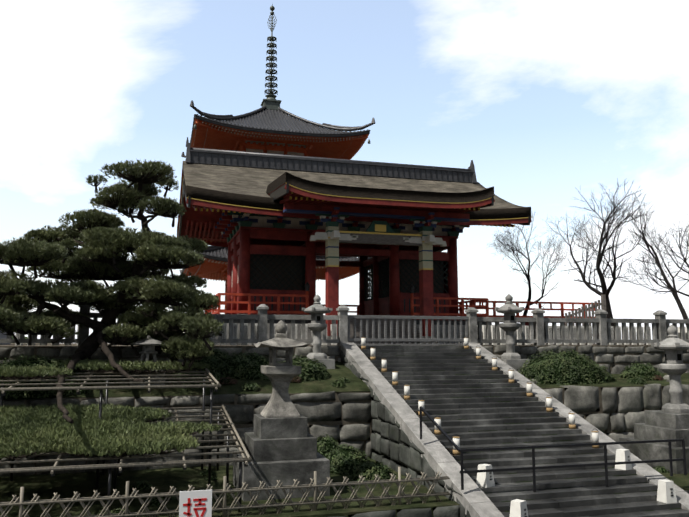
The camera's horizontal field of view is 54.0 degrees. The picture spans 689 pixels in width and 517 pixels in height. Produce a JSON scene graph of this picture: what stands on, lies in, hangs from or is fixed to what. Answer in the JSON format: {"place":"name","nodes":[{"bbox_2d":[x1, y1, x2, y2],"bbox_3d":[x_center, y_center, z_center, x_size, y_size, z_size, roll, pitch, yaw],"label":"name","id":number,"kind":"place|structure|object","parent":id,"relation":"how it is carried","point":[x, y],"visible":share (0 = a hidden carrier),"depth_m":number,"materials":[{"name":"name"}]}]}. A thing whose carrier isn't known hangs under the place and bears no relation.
{"place":"outdoors","nodes":[
{"label":"outdoors","id":0,"kind":"place"},
{"bbox_2d":[0,343,688,516],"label":"terrace earthwork","id":1,"kind":"object","parent":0,"point":[47,486],"visible":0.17,"depth_m":17.62,"materials":[{"name":"green plant"}]},
{"bbox_2d":[0,330,9,343],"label":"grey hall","id":2,"kind":"structure","parent":1,"relation":"on","point":[2,336],"depth_m":46.25,"materials":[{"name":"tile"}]},
{"bbox_2d":[0,354,89,399],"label":"bush","id":3,"kind":"object","parent":1,"relation":"on","point":[19,395],"visible":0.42,"depth_m":18.59,"materials":[{"name":"green plant"}]},
{"bbox_2d":[0,159,223,459],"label":"old pine tree","id":4,"kind":"object","parent":1,"relation":"on","point":[104,240],"visible":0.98,"depth_m":19.77,"materials":[{"name":"green plant"}]},
{"bbox_2d":[0,368,251,513],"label":"wooden trellis","id":5,"kind":"object","parent":1,"relation":"on","point":[119,465],"visible":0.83,"depth_m":16.14,"materials":[{"name":"brown wood"}]},
{"bbox_2d":[130,335,164,385],"bbox_3d":[-5.949,3.126,20.484,1.067,1.583,1.067,2,-7,-16],"label":"stone lantern","id":6,"kind":"object","parent":1,"relation":"on","point":[148,345],"visible":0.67,"depth_m":20.25,"materials":[{"name":"stone"}]},
{"bbox_2d":[168,362,223,390],"bbox_3d":[-4.580,3.572,20.612,1.665,0.837,1.691,-4,-8,32],"label":"bush","id":7,"kind":"object","parent":1,"relation":"on","point":[216,376],"visible":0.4,"depth_m":20.06,"materials":[{"name":"green plant"}]},
{"bbox_2d":[188,348,227,371],"bbox_3d":[-4.372,3.343,22.244,1.886,0.921,1.391,2,-7,-16],"label":"bush","id":8,"kind":"object","parent":1,"relation":"on","point":[215,359],"visible":0.35,"depth_m":21.85,"materials":[{"name":"green plant"}]},
{"bbox_2d":[0,467,449,516],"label":"bamboo fence","id":9,"kind":"object","parent":1,"relation":"on","point":[223,491],"visible":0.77,"depth_m":13.91,"materials":[{"name":"wood"}]},
{"bbox_2d":[179,490,211,516],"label":"sign","id":10,"kind":"object","parent":9,"relation":"attached to","point":[197,503],"visible":1,"depth_m":13.13,"materials":[{"name":"white"}]},
{"bbox_2d":[216,352,268,379],"bbox_3d":[-3.117,3.459,21.892,2.198,0.903,1.683,2,-7,-16],"label":"bush","id":11,"kind":"object","parent":1,"relation":"on","point":[242,366],"visible":0.71,"depth_m":21.34,"materials":[{"name":"green plant"}]},
{"bbox_2d":[179,4,375,313],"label":"pagoda","id":12,"kind":"object","parent":1,"relation":"on","point":[270,126],"visible":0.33,"depth_m":59.88,"materials":[{"name":"wood"}]},
{"bbox_2d":[233,320,329,500],"bbox_3d":[-1.573,3.579,16.553,2.000,4.112,2.000,2,-7,-16],"label":"stone lantern","id":13,"kind":"object","parent":1,"relation":"on","point":[280,443],"visible":0.98,"depth_m":15.85,"materials":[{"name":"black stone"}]},
{"bbox_2d":[279,355,329,382],"bbox_3d":[-1.445,3.572,22.022,2.035,0.901,1.624,2,-7,-16],"label":"bush","id":14,"kind":"object","parent":1,"relation":"on","point":[311,370],"visible":0.69,"depth_m":21.61,"materials":[{"name":"green plant"}]},
{"bbox_2d":[302,295,334,368],"bbox_3d":[-0.957,2.757,23.646,1.091,2.997,1.100,2,-7,-16],"label":"stone lantern","id":15,"kind":"object","parent":1,"relation":"on","point":[317,310],"visible":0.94,"depth_m":23.47,"materials":[{"name":"stone"}]},
{"bbox_2d":[317,433,340,457],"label":"shrub","id":16,"kind":"object","parent":1,"relation":"on","point":[326,446],"visible":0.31,"depth_m":19.35,"materials":[{"name":"green plant"}]},
{"bbox_2d":[0,371,669,515],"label":"bed ground cover","id":17,"kind":"object","parent":1,"relation":"on","point":[142,485],"visible":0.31,"depth_m":20.11,"materials":[{"name":"green plant"}]},
{"bbox_2d":[0,304,688,345],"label":"stone balustrade","id":18,"kind":"object","parent":1,"relation":"on","point":[538,331],"visible":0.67,"depth_m":25.97,"materials":[{"name":"stone"}]},
{"bbox_2d":[326,444,369,474],"bbox_3d":[0.074,5.584,18.761,1.426,0.896,1.406,-3,-8,26],"label":"shrub","id":19,"kind":"object","parent":1,"relation":"on","point":[344,459],"visible":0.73,"depth_m":18.37,"materials":[{"name":"green plant"}]},
{"bbox_2d":[183,192,514,344],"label":"gate","id":20,"kind":"structure","parent":1,"relation":"on","point":[269,254],"depth_m":31.88,"materials":[{"name":"wood"}]},
{"bbox_2d":[177,137,531,251],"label":"gate roof","id":21,"kind":"structure","parent":20,"relation":"on","point":[250,182],"depth_m":32.74,"materials":[{"name":"grey tile"}]},
{"bbox_2d":[352,461,396,483],"bbox_3d":[0.742,5.554,17.515,1.210,0.618,1.270,2,-7,-16],"label":"shrub","id":22,"kind":"object","parent":1,"relation":"on","point":[368,470],"visible":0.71,"depth_m":17.24,"materials":[{"name":"green plant"}]},
{"bbox_2d":[205,282,597,325],"bbox_3d":[3.632,3.151,36.010,21.210,2.870,7.650,2,-7,-16],"label":"red railing","id":23,"kind":"object","parent":1,"relation":"on","point":[472,302],"visible":0.46,"depth_m":32.58,"materials":[{"name":"red paint"}]},
{"bbox_2d":[495,294,529,373],"bbox_3d":[6.302,3.004,25.708,1.197,3.316,1.100,2,-7,-16],"label":"stone lantern","id":24,"kind":"object","parent":1,"relation":"on","point":[509,309],"visible":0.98,"depth_m":25.51,"materials":[{"name":"stone"}]},
{"bbox_2d":[487,211,575,344],"bbox_3d":[10.883,1.056,38.723,5.308,7.800,5.482,-2,-7,13],"label":"cherry tree","id":25,"kind":"object","parent":1,"relation":"on","point":[513,249],"visible":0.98,"depth_m":38.90,"materials":[{"name":"brown plant"}]},
{"bbox_2d":[517,347,613,384],"bbox_3d":[7.944,4.035,24.617,4.192,1.590,2.221,2,-7,-16],"label":"bush","id":26,"kind":"object","parent":1,"relation":"on","point":[561,367],"visible":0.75,"depth_m":23.91,"materials":[{"name":"green plant"}]},
{"bbox_2d":[565,295,606,344],"bbox_3d":[11.922,3.014,33.406,2.310,2.500,0.160,2,-7,-16],"label":"stone fence","id":27,"kind":"object","parent":1,"relation":"on","point":[593,306],"visible":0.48,"depth_m":33.46,"materials":[{"name":"grey stone"}]},
{"bbox_2d":[540,178,658,344],"bbox_3d":[13.238,0.157,34.559,4.943,8.554,9.460,0,-7,3],"label":"cherry tree","id":28,"kind":"object","parent":1,"relation":"on","point":[599,259],"visible":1,"depth_m":34.62,"materials":[{"name":"brown plant"}]},
{"bbox_2d":[619,361,663,380],"bbox_3d":[11.457,4.390,26.102,1.768,0.903,1.510,2,-7,-16],"label":"bush","id":29,"kind":"object","parent":1,"relation":"on","point":[645,371],"visible":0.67,"depth_m":25.69,"materials":[{"name":"green plant"}]},
{"bbox_2d":[617,214,688,296],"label":"cherry tree","id":30,"kind":"object","parent":1,"relation":"on","point":[667,253],"visible":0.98,"depth_m":36.86,"materials":[{"name":"brown plant"}]},
{"bbox_2d":[619,325,688,473],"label":"stone lantern","id":31,"kind":"object","parent":1,"relation":"on","point":[670,420],"visible":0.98,"depth_m":19.58,"materials":[{"name":"stone"}]},
{"bbox_2d":[625,205,688,326],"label":"cherry tree","id":32,"kind":"object","parent":1,"relation":"on","point":[679,303],"visible":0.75,"depth_m":45.23,"materials":[{"name":"brown plant"}]},
{"bbox_2d":[0,0,688,339],"label":"sky","id":33,"kind":"structure","parent":0,"point":[549,101],"materials":[{"name":"blue"}]},
{"bbox_3d":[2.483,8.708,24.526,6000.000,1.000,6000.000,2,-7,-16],"label":"ground","id":34,"kind":"structure","parent":0,"visible":0},
{"bbox_2d":[0,345,688,516],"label":"retaining walls","id":35,"kind":"structure","parent":34,"relation":"on","point":[391,445],"depth_m":20.50,"materials":[{"name":"stone"}]},
{"bbox_2d":[358,345,688,516],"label":"stone stairs","id":36,"kind":"structure","parent":34,"relation":"on","point":[470,399],"depth_m":17.85,"materials":[{"name":"grey stone"}]},
{"bbox_2d":[337,342,688,516],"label":"stair curbs","id":37,"kind":"structure","parent":36,"relation":"attached to","point":[474,500],"depth_m":17.83,"materials":[{"name":"stone"}]},
{"bbox_2d":[361,336,676,516],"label":"stair lanterns","id":38,"kind":"object","parent":36,"relation":"on","point":[666,493],"visible":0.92,"depth_m":16.66,"materials":[{"name":"white paper"}]},
{"bbox_2d":[420,406,686,491],"bbox_3d":[5.072,4.549,16.650,5.988,1.737,2.248,2,-7,-16],"label":"metal handrail","id":39,"kind":"object","parent":36,"relation":"on","point":[605,463],"visible":1,"depth_m":15.62,"materials":[{"name":"black metal"}]}
]}

